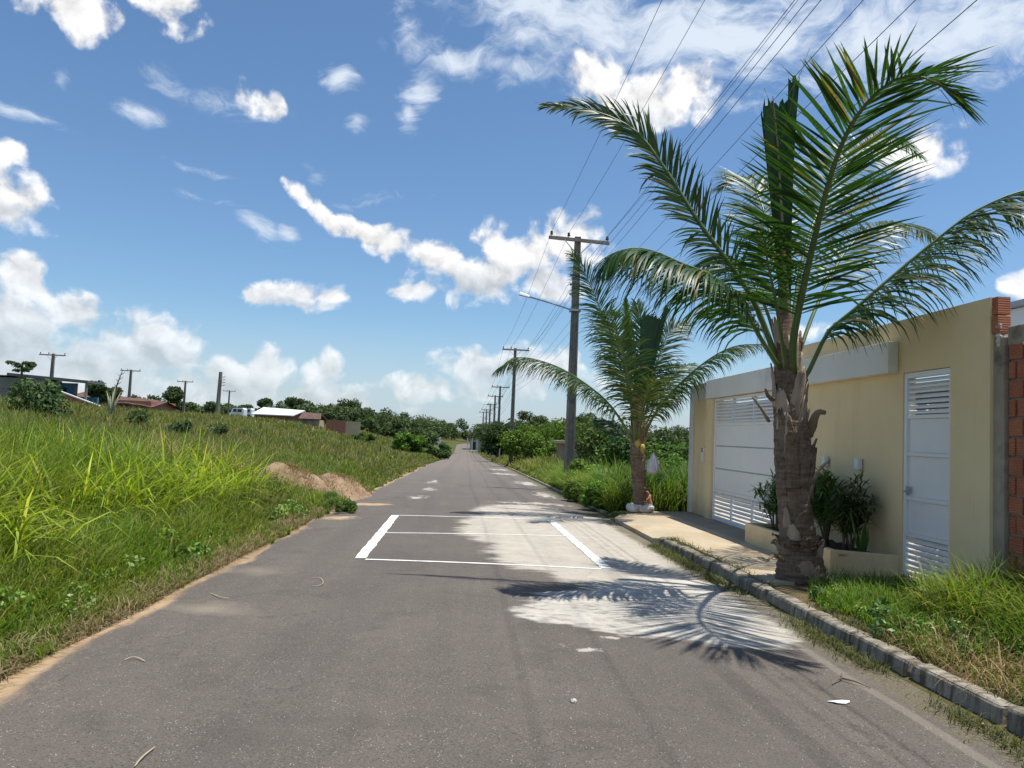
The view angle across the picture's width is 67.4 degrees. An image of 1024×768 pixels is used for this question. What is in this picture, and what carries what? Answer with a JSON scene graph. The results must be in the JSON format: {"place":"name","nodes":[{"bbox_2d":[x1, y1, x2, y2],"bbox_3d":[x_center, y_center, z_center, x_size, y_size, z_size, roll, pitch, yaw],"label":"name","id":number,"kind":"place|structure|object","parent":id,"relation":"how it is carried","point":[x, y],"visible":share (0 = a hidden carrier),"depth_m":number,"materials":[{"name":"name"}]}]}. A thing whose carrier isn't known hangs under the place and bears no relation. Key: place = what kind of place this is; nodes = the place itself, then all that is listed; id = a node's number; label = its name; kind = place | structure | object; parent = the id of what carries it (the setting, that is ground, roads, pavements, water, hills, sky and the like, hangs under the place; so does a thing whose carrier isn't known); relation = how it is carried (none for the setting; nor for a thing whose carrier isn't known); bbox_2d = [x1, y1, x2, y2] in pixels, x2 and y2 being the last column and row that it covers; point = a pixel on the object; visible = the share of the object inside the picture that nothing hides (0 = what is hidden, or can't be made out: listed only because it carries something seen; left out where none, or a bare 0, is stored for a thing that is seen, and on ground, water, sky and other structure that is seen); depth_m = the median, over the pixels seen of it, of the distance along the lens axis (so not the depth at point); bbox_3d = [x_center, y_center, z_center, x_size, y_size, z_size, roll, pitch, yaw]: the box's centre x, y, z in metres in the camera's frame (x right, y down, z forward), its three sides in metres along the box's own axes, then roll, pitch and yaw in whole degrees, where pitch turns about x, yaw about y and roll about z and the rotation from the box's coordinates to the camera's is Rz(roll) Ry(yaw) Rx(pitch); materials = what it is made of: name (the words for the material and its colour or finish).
{"place":"outdoors","nodes":[
{"label":"outdoors","id":0,"kind":"place"},
{"bbox_2d":[0,395,399,537],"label":"field grass","id":1,"kind":"structure","parent":0,"point":[366,474],"depth_m":15.28,"materials":[{"name":"plant"}]},
{"bbox_2d":[0,397,409,458],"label":"seeding grass","id":2,"kind":"structure","parent":0,"point":[236,431],"depth_m":42.84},
{"bbox_2d":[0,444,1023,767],"bbox_3d":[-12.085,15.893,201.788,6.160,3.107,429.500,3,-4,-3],"label":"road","id":3,"kind":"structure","parent":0,"point":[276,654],"depth_m":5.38,"materials":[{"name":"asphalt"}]},
{"bbox_2d":[355,515,610,568],"bbox_3d":[-0.581,2.556,12.990,3.449,0.072,6.230,3,-4,-3],"label":"road marking","id":4,"kind":"object","parent":3,"relation":"on","point":[371,544],"visible":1,"depth_m":11.90,"materials":[{"name":"paint"}]},
{"bbox_2d":[639,535,1023,767],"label":"gutter weeds","id":5,"kind":"object","parent":3,"relation":"on","point":[831,643],"visible":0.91,"depth_m":6.30,"materials":[{"name":"green plant"}]},
{"bbox_2d":[826,700,849,703],"bbox_3d":[2.137,2.076,5.015,0.158,0.011,0.060,3,-4,-3],"label":"paper scrap","id":6,"kind":"object","parent":3,"relation":"on","point":[842,701],"visible":1,"depth_m":5.01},
{"bbox_2d":[832,673,870,687],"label":"twig","id":7,"kind":"object","parent":3,"relation":"on","point":[841,677],"visible":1,"depth_m":5.47,"materials":[{"name":"wood"}]},
{"bbox_2d":[0,428,1023,744],"bbox_3d":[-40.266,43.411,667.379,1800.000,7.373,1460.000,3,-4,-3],"label":"ground","id":8,"kind":"structure","parent":0,"point":[800,592],"depth_m":7.76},
{"bbox_2d":[5,360,36,395],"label":"papaya tree","id":9,"kind":"object","parent":8,"relation":"on","point":[28,367],"visible":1,"depth_m":54.06,"materials":[{"name":"green plant"}]},
{"bbox_2d":[0,375,67,418],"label":"bush","id":10,"kind":"object","parent":8,"relation":"on","point":[50,392],"visible":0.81,"depth_m":32.47,"materials":[{"name":"green plant"}]},
{"bbox_2d":[0,373,103,406],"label":"building","id":11,"kind":"structure","parent":8,"relation":"on","point":[70,391],"depth_m":58.08,"materials":[{"name":"blue paint"}]},
{"bbox_2d":[39,352,65,376],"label":"utility pole","id":12,"kind":"object","parent":8,"relation":"on","point":[53,357],"visible":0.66,"depth_m":75.52,"materials":[{"name":"concrete"}]},
{"bbox_2d":[53,398,74,418],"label":"bush","id":13,"kind":"object","parent":8,"relation":"on","point":[63,406],"visible":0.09,"depth_m":34.56,"materials":[{"name":"green plant"}]},
{"bbox_2d":[87,380,123,404],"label":"tree","id":14,"kind":"object","parent":8,"relation":"on","point":[100,392],"visible":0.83,"depth_m":74.90,"materials":[{"name":"green plant"}]},
{"bbox_2d":[1,418,213,565],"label":"wildflowers","id":15,"kind":"object","parent":8,"relation":"on","point":[95,499],"visible":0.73,"depth_m":8.88,"materials":[{"name":"green plant"}]},
{"bbox_2d":[107,370,124,415],"bbox_3d":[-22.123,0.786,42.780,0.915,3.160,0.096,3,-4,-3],"label":"agave","id":16,"kind":"object","parent":8,"relation":"on","point":[112,403],"visible":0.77,"depth_m":42.74,"materials":[{"name":"green plant"}]},
{"bbox_2d":[77,392,179,412],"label":"building","id":17,"kind":"structure","parent":8,"relation":"on","point":[135,403],"depth_m":83.70,"materials":[{"name":"ceramic"}]},
{"bbox_2d":[120,368,140,396],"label":"utility pole","id":18,"kind":"object","parent":8,"relation":"on","point":[130,384],"visible":0.82,"depth_m":98.47,"materials":[{"name":"concrete"}]},
{"bbox_2d":[124,408,151,425],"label":"bush","id":19,"kind":"object","parent":8,"relation":"on","point":[141,414],"visible":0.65,"depth_m":38.61,"materials":[{"name":"green plant"}]},
{"bbox_2d":[0,413,290,673],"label":"tall grass","id":20,"kind":"structure","parent":8,"relation":"on","point":[40,585],"depth_m":8.16,"materials":[{"name":"plant"}]},
{"bbox_2d":[0,497,311,619],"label":"broadleaf weeds","id":21,"kind":"object","parent":8,"relation":"on","point":[297,508],"visible":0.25,"depth_m":7.63,"materials":[{"name":"green plant"}]},
{"bbox_2d":[0,409,314,579],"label":"reed grass","id":22,"kind":"structure","parent":8,"relation":"on","point":[22,528],"depth_m":9.88,"materials":[{"name":"plant"}]},
{"bbox_2d":[0,496,339,687],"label":"verge straw","id":23,"kind":"object","parent":8,"relation":"on","point":[92,626],"visible":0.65,"depth_m":6.71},
{"bbox_2d":[161,386,183,403],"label":"tree","id":24,"kind":"object","parent":8,"relation":"on","point":[173,395],"visible":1,"depth_m":116.67,"materials":[{"name":"green plant"}]},
{"bbox_2d":[161,420,193,434],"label":"bush","id":25,"kind":"object","parent":8,"relation":"on","point":[185,424],"visible":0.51,"depth_m":34.77,"materials":[{"name":"green plant"}]},
{"bbox_2d":[177,380,188,412],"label":"utility pole","id":26,"kind":"object","parent":8,"relation":"on","point":[184,399],"visible":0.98,"depth_m":121.35,"materials":[{"name":"concrete"}]},
{"bbox_2d":[105,428,287,479],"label":"dry stalks","id":27,"kind":"object","parent":8,"relation":"on","point":[153,435],"visible":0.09,"depth_m":15.37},
{"bbox_2d":[203,422,228,437],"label":"bush","id":28,"kind":"object","parent":8,"relation":"on","point":[224,428],"visible":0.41,"depth_m":38.90,"materials":[{"name":"green plant"}]},
{"bbox_2d":[215,372,225,413],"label":"utility pole","id":29,"kind":"object","parent":8,"relation":"on","point":[218,399],"visible":0.9,"depth_m":97.98,"materials":[{"name":"concrete"}]},
{"bbox_2d":[0,393,443,478],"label":"meadow grass","id":30,"kind":"structure","parent":8,"relation":"on","point":[394,462],"depth_m":48.34,"materials":[{"name":"plant"}]},
{"bbox_2d":[223,390,235,415],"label":"utility pole","id":31,"kind":"object","parent":8,"relation":"on","point":[229,401],"visible":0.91,"depth_m":154.76,"materials":[{"name":"concrete"}]},
{"bbox_2d":[229,408,246,415],"bbox_3d":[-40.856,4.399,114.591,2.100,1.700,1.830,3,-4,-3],"label":"parked van","id":32,"kind":"object","parent":8,"relation":"on","point":[241,411],"visible":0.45,"depth_m":113.74,"materials":[{"name":"white paint"}]},
{"bbox_2d":[246,408,254,416],"bbox_3d":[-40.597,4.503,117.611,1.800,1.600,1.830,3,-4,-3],"label":"parked van","id":33,"kind":"object","parent":8,"relation":"on","point":[250,411],"visible":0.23,"depth_m":116.80,"materials":[{"name":"white paint"}]},
{"bbox_2d":[256,397,272,409],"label":"tree","id":34,"kind":"object","parent":8,"relation":"on","point":[261,402],"visible":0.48,"depth_m":185.54,"materials":[{"name":"green plant"}]},
{"bbox_2d":[251,407,304,421],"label":"shed","id":35,"kind":"structure","parent":8,"relation":"on","point":[282,414],"depth_m":109.56,"materials":[{"name":"metal"}]},
{"bbox_2d":[266,462,330,492],"bbox_3d":[-5.345,2.348,18.183,2.480,1.006,2.270,5,-5,-38],"label":"earth mound","id":36,"kind":"object","parent":8,"relation":"on","point":[274,466],"visible":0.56,"depth_m":17.86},
{"bbox_2d":[284,396,313,408],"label":"tree","id":37,"kind":"object","parent":8,"relation":"on","point":[291,401],"visible":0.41,"depth_m":181.11,"materials":[{"name":"green plant"}]},
{"bbox_2d":[268,477,344,514],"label":"weeds","id":38,"kind":"object","parent":8,"relation":"on","point":[315,498],"visible":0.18,"depth_m":16.37,"materials":[{"name":"green plant"}]},
{"bbox_2d":[298,412,326,427],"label":"house","id":39,"kind":"structure","parent":8,"relation":"on","point":[315,419],"depth_m":103.72,"materials":[{"name":"paint"}]},
{"bbox_2d":[259,461,371,497],"bbox_3d":[-4.876,2.509,20.312,2.500,1.146,6.877,2,-4,10],"label":"mound straw","id":40,"kind":"object","parent":8,"relation":"on","point":[292,466],"visible":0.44,"depth_m":19.75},
{"bbox_2d":[320,491,338,503],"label":"bush","id":41,"kind":"object","parent":8,"relation":"on","point":[333,493],"visible":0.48,"depth_m":17.20,"materials":[{"name":"green plant"}]},
{"bbox_2d":[322,497,357,513],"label":"bush","id":42,"kind":"object","parent":8,"relation":"on","point":[345,504],"visible":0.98,"depth_m":16.01,"materials":[{"name":"green plant"}]},
{"bbox_2d":[326,420,360,435],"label":"wall","id":43,"kind":"structure","parent":8,"relation":"on","point":[346,427],"depth_m":104.68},
{"bbox_2d":[320,473,371,499],"bbox_3d":[-4.783,2.821,21.215,2.088,0.708,4.708,3,-4,-3],"label":"earth mound","id":44,"kind":"object","parent":8,"relation":"on","point":[359,493],"visible":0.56,"depth_m":20.24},
{"bbox_2d":[336,398,361,408],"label":"tree","id":45,"kind":"object","parent":8,"relation":"on","point":[350,404],"visible":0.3,"depth_m":196.38,"materials":[{"name":"green plant"}]},
{"bbox_2d":[348,432,375,441],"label":"bush","id":46,"kind":"object","parent":8,"relation":"on","point":[369,437],"visible":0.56,"depth_m":98.68,"materials":[{"name":"green plant"}]},
{"bbox_2d":[126,394,688,440],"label":"distant wood","id":47,"kind":"object","parent":8,"relation":"on","point":[450,430],"visible":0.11,"depth_m":220.09,"materials":[{"name":"green plant"}]},
{"bbox_2d":[389,431,427,452],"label":"bush","id":48,"kind":"object","parent":8,"relation":"on","point":[402,441],"visible":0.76,"depth_m":83.37,"materials":[{"name":"green plant"}]},
{"bbox_2d":[424,443,451,458],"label":"bush","id":49,"kind":"object","parent":8,"relation":"on","point":[444,451],"visible":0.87,"depth_m":94.72,"materials":[{"name":"green plant"}]},
{"bbox_2d":[466,436,481,449],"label":"house","id":50,"kind":"structure","parent":8,"relation":"on","point":[474,445],"depth_m":190.13,"materials":[{"name":"concrete"}]},
{"bbox_2d":[282,402,688,451],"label":"woodland edge","id":51,"kind":"object","parent":8,"relation":"on","point":[390,428],"visible":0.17,"depth_m":156.63,"materials":[{"name":"green plant"}]},
{"bbox_2d":[479,403,496,428],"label":"utility pole","id":52,"kind":"object","parent":8,"relation":"on","point":[489,419],"visible":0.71,"depth_m":133.84,"materials":[{"name":"concrete"}]},
{"bbox_2d":[484,0,976,427],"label":"power line","id":53,"kind":"object","parent":52,"relation":"attached to","point":[827,128],"visible":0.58,"depth_m":7.19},
{"bbox_2d":[480,394,502,453],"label":"utility pole","id":54,"kind":"object","parent":8,"relation":"on","point":[494,398],"visible":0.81,"depth_m":111.94,"materials":[{"name":"concrete"}]},
{"bbox_2d":[483,385,509,456],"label":"utility pole","id":55,"kind":"object","parent":8,"relation":"on","point":[499,401],"visible":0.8,"depth_m":96.02,"materials":[{"name":"concrete"}]},
{"bbox_2d":[479,421,523,455],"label":"tree","id":56,"kind":"object","parent":8,"relation":"on","point":[491,440],"visible":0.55,"depth_m":91.11,"materials":[{"name":"green plant"}]},
{"bbox_2d":[6,457,1023,736],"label":"kerb","id":57,"kind":"structure","parent":8,"relation":"on","point":[980,699],"depth_m":6.13,"materials":[{"name":"concrete"}]},
{"bbox_2d":[502,346,528,461],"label":"utility pole","id":58,"kind":"object","parent":8,"relation":"on","point":[515,350],"visible":0.77,"depth_m":64.10,"materials":[{"name":"concrete"}]},
{"bbox_2d":[496,418,565,458],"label":"tree","id":59,"kind":"object","parent":8,"relation":"on","point":[529,440],"visible":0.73,"depth_m":61.56,"materials":[{"name":"green plant"}]},
{"bbox_2d":[516,410,549,427],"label":"tree","id":60,"kind":"object","parent":8,"relation":"on","point":[539,419],"visible":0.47,"depth_m":209.13,"materials":[{"name":"green plant"}]},
{"bbox_2d":[541,417,586,439],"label":"tree","id":61,"kind":"object","parent":8,"relation":"on","point":[577,424],"visible":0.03,"depth_m":72.92,"materials":[{"name":"green plant"}]},
{"bbox_2d":[519,231,609,472],"bbox_3d":[1.775,-0.831,28.248,3.274,9.635,0.418,3,-4,-3],"label":"utility pole","id":62,"kind":"object","parent":8,"relation":"on","point":[569,449],"visible":0.84,"depth_m":28.23,"materials":[{"name":"concrete"}]},
{"bbox_2d":[487,0,661,397],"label":"power line","id":63,"kind":"object","parent":62,"relation":"attached to","point":[588,157],"visible":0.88,"depth_m":18.63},
{"bbox_2d":[489,0,704,401],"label":"power line","id":64,"kind":"object","parent":62,"relation":"attached to","point":[620,147],"visible":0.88,"depth_m":17.91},
{"bbox_2d":[488,0,794,413],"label":"power line","id":65,"kind":"object","parent":62,"relation":"attached to","point":[683,142],"visible":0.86,"depth_m":12.81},
{"bbox_2d":[484,1,806,419],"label":"power line","id":66,"kind":"object","parent":62,"relation":"attached to","point":[692,143],"visible":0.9,"depth_m":12.42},
{"bbox_2d":[505,0,797,391],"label":"power line","id":67,"kind":"object","parent":62,"relation":"attached to","point":[692,134],"visible":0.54,"depth_m":16.30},
{"bbox_2d":[483,0,820,421],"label":"power line","id":68,"kind":"object","parent":62,"relation":"attached to","point":[700,146],"visible":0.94,"depth_m":11.88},
{"bbox_2d":[484,0,862,423],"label":"power line","id":69,"kind":"object","parent":62,"relation":"attached to","point":[742,134],"visible":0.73,"depth_m":10.91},
{"bbox_2d":[484,0,915,425],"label":"power line","id":70,"kind":"object","parent":62,"relation":"attached to","point":[764,147],"visible":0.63,"depth_m":9.12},
{"bbox_2d":[552,440,585,461],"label":"hut","id":71,"kind":"object","parent":8,"relation":"on","point":[560,447],"visible":0.19,"depth_m":45.12,"materials":[{"name":"concrete"}]},
{"bbox_2d":[562,479,584,500],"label":"bush","id":72,"kind":"object","parent":8,"relation":"on","point":[568,494],"visible":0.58,"depth_m":22.29,"materials":[{"name":"green plant"}]},
{"bbox_2d":[559,458,603,487],"bbox_3d":[2.516,3.244,26.113,1.717,1.423,1.570,1,-4,25],"label":"bush","id":73,"kind":"object","parent":8,"relation":"on","point":[578,463],"visible":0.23,"depth_m":25.85,"materials":[{"name":"green plant"}]},
{"bbox_2d":[481,452,685,475],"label":"verge meadow","id":74,"kind":"structure","parent":8,"relation":"on","point":[521,463],"depth_m":53.53,"materials":[{"name":"green plant"}]},
{"bbox_2d":[576,412,596,429],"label":"tree","id":75,"kind":"object","parent":8,"relation":"on","point":[581,418],"visible":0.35,"depth_m":229.62,"materials":[{"name":"green plant"}]},
{"bbox_2d":[577,479,615,508],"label":"bush","id":76,"kind":"object","parent":8,"relation":"on","point":[588,495],"visible":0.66,"depth_m":19.15,"materials":[{"name":"green plant"}]},
{"bbox_2d":[575,414,649,464],"bbox_3d":[4.037,2.913,33.020,3.513,3.388,3.430,3,-4,-3],"label":"bush","id":77,"kind":"object","parent":8,"relation":"on","point":[592,439],"visible":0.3,"depth_m":32.57,"materials":[{"name":"green plant"}]},
{"bbox_2d":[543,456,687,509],"bbox_3d":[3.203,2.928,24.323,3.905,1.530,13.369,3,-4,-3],"label":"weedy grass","id":78,"kind":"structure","parent":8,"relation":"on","point":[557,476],"depth_m":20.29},
{"bbox_2d":[594,429,649,470],"bbox_3d":[3.852,2.846,27.219,1.878,2.517,2.195,5,-4,-29],"label":"bush","id":79,"kind":"object","parent":8,"relation":"on","point":[620,448],"visible":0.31,"depth_m":26.92,"materials":[{"name":"green plant"}]},
{"bbox_2d":[492,248,763,504],"bbox_3d":[2.399,-0.230,17.544,5.796,6.467,3.711,4,-4,-19],"label":"palm tree","id":80,"kind":"object","parent":8,"relation":"on","point":[641,392],"visible":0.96,"depth_m":17.45,"materials":[{"name":"plant"}]},
{"bbox_2d":[646,421,659,473],"bbox_3d":[3.201,1.376,17.374,0.290,1.298,0.206,3,-4,-3],"label":"plastic bag","id":81,"kind":"object","parent":80,"relation":"hanging from","point":[653,465],"visible":0.98,"depth_m":17.28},
{"bbox_2d":[570,450,688,510],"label":"elephant grass","id":82,"kind":"structure","parent":8,"relation":"on","point":[674,474],"depth_m":19.71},
{"bbox_2d":[523,456,735,512],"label":"roadside grass","id":83,"kind":"structure","parent":8,"relation":"on","point":[541,474],"depth_m":18.57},
{"bbox_2d":[646,491,652,503],"bbox_3d":[3.094,2.695,17.921,0.393,0.400,0.340,3,-4,-3],"label":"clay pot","id":84,"kind":"object","parent":8,"relation":"on","point":[648,499],"visible":0.4,"depth_m":17.86,"materials":[{"name":"ceramic"}]},
{"bbox_2d":[645,438,688,472],"bbox_3d":[6.235,3.284,30.239,3.754,2.361,3.655,5,-5,-37],"label":"bush","id":85,"kind":"object","parent":8,"relation":"on","point":[677,453],"visible":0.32,"depth_m":30.21,"materials":[{"name":"green plant"}]},
{"bbox_2d":[537,23,1023,586],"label":"palm tree","id":86,"kind":"object","parent":8,"relation":"on","point":[801,551],"visible":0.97,"depth_m":8.74,"materials":[{"name":"plant"}]},
{"bbox_2d":[745,522,898,576],"bbox_3d":[4.225,2.436,10.872,0.698,0.545,3.258,3,-4,-3],"label":"planter","id":87,"kind":"object","parent":8,"relation":"on","point":[759,535],"visible":0.48,"depth_m":9.52,"materials":[{"name":"yellow paint"}]},
{"bbox_2d":[748,468,778,530],"bbox_3d":[4.133,1.820,12.116,0.743,0.983,1.003,3,-4,-3],"label":"shrub","id":88,"kind":"object","parent":87,"relation":"on","point":[769,507],"visible":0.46,"depth_m":12.14,"materials":[{"name":"green plant"}]},
{"bbox_2d":[811,461,832,520],"bbox_3d":[4.288,1.661,11.097,0.671,1.177,1.094,2,-4,9],"label":"shrub","id":89,"kind":"object","parent":87,"relation":"on","point":[823,476],"visible":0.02,"depth_m":10.86,"materials":[{"name":"green plant"}]},
{"bbox_2d":[811,468,845,545],"bbox_3d":[4.280,1.661,10.482,0.747,1.096,1.054,3,-4,-3],"label":"shrub","id":90,"kind":"object","parent":87,"relation":"on","point":[819,500],"visible":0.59,"depth_m":10.38,"materials":[{"name":"green plant"}]},
{"bbox_2d":[820,470,884,550],"bbox_3d":[4.337,1.640,9.907,0.706,1.066,0.854,4,-4,-19],"label":"shrub","id":91,"kind":"object","parent":87,"relation":"on","point":[845,505],"visible":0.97,"depth_m":9.82,"materials":[{"name":"green plant"}]},
{"bbox_2d":[850,510,869,551],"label":"strap plant","id":92,"kind":"object","parent":87,"relation":"on","point":[861,544],"visible":0.79,"depth_m":9.54,"materials":[{"name":"green plant"}]},
{"bbox_2d":[687,297,1004,589],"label":"house","id":93,"kind":"structure","parent":8,"relation":"on","point":[924,450],"depth_m":9.51,"materials":[{"name":"yellow paint"}]},
{"bbox_2d":[701,447,704,461],"bbox_3d":[4.241,1.565,17.081,0.041,0.340,0.120,3,-4,-3],"label":"intercom","id":94,"kind":"object","parent":93,"relation":"attached to","point":[702,454],"visible":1,"depth_m":17.04,"materials":[{"name":"white plastic"}]},
{"bbox_2d":[821,457,828,465],"bbox_3d":[4.580,1.133,11.226,0.074,0.140,0.110,3,-4,-3],"label":"wall lamp","id":95,"kind":"object","parent":93,"relation":"attached to","point":[824,459],"visible":0.78,"depth_m":11.18,"materials":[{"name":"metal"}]},
{"bbox_2d":[854,459,862,469],"bbox_3d":[4.637,1.073,10.280,0.074,0.140,0.110,3,-4,-3],"label":"wall lamp","id":96,"kind":"object","parent":93,"relation":"attached to","point":[858,464],"visible":1,"depth_m":10.23,"materials":[{"name":"metal"}]},
{"bbox_2d":[903,368,949,582],"bbox_3d":[4.772,1.107,8.850,0.116,2.535,0.916,3,-4,-3],"label":"side door","id":97,"kind":"structure","parent":93,"relation":"in","point":[926,482],"depth_m":8.89,"materials":[{"name":"white metal"}]},
{"bbox_2d":[802,561,1023,696],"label":"verge grass","id":98,"kind":"structure","parent":8,"relation":"on","point":[846,603],"depth_m":6.97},
{"bbox_2d":[809,577,1023,706],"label":"verge weeds","id":99,"kind":"object","parent":8,"relation":"on","point":[874,612],"visible":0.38,"depth_m":6.31,"materials":[{"name":"green plant"}]},
{"bbox_2d":[871,607,1023,705],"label":"dry grass","id":100,"kind":"structure","parent":8,"relation":"on","point":[993,659],"depth_m":5.53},
{"bbox_2d":[878,537,1023,668],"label":"thicket grass","id":101,"kind":"structure","parent":8,"relation":"on","point":[993,592],"depth_m":6.69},
{"bbox_2d":[991,296,1023,581],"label":"brick wall","id":102,"kind":"structure","parent":8,"relation":"on","point":[1009,438],"depth_m":7.61,"materials":[{"name":"brick"}]},
{"bbox_2d":[1005,299,1023,336],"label":"house","id":103,"kind":"structure","parent":8,"relation":"on","point":[1017,312],"depth_m":12.65,"materials":[{"name":"concrete"}]},
{"bbox_2d":[0,0,1023,432],"label":"sky","id":104,"kind":"structure","parent":0,"point":[324,202],"materials":[{"name":"blue"}]},
{"bbox_2d":[615,511,895,586],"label":"sidewalk","id":105,"kind":"structure","parent":0,"point":[727,541],"depth_m":13.27,"materials":[{"name":"concrete"}]},
{"bbox_2d":[626,503,653,512],"bbox_3d":[2.929,2.830,17.564,0.644,0.175,0.644,3,-4,-3],"label":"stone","id":106,"kind":"object","parent":105,"relation":"on","point":[632,507],"visible":0.94,"depth_m":17.30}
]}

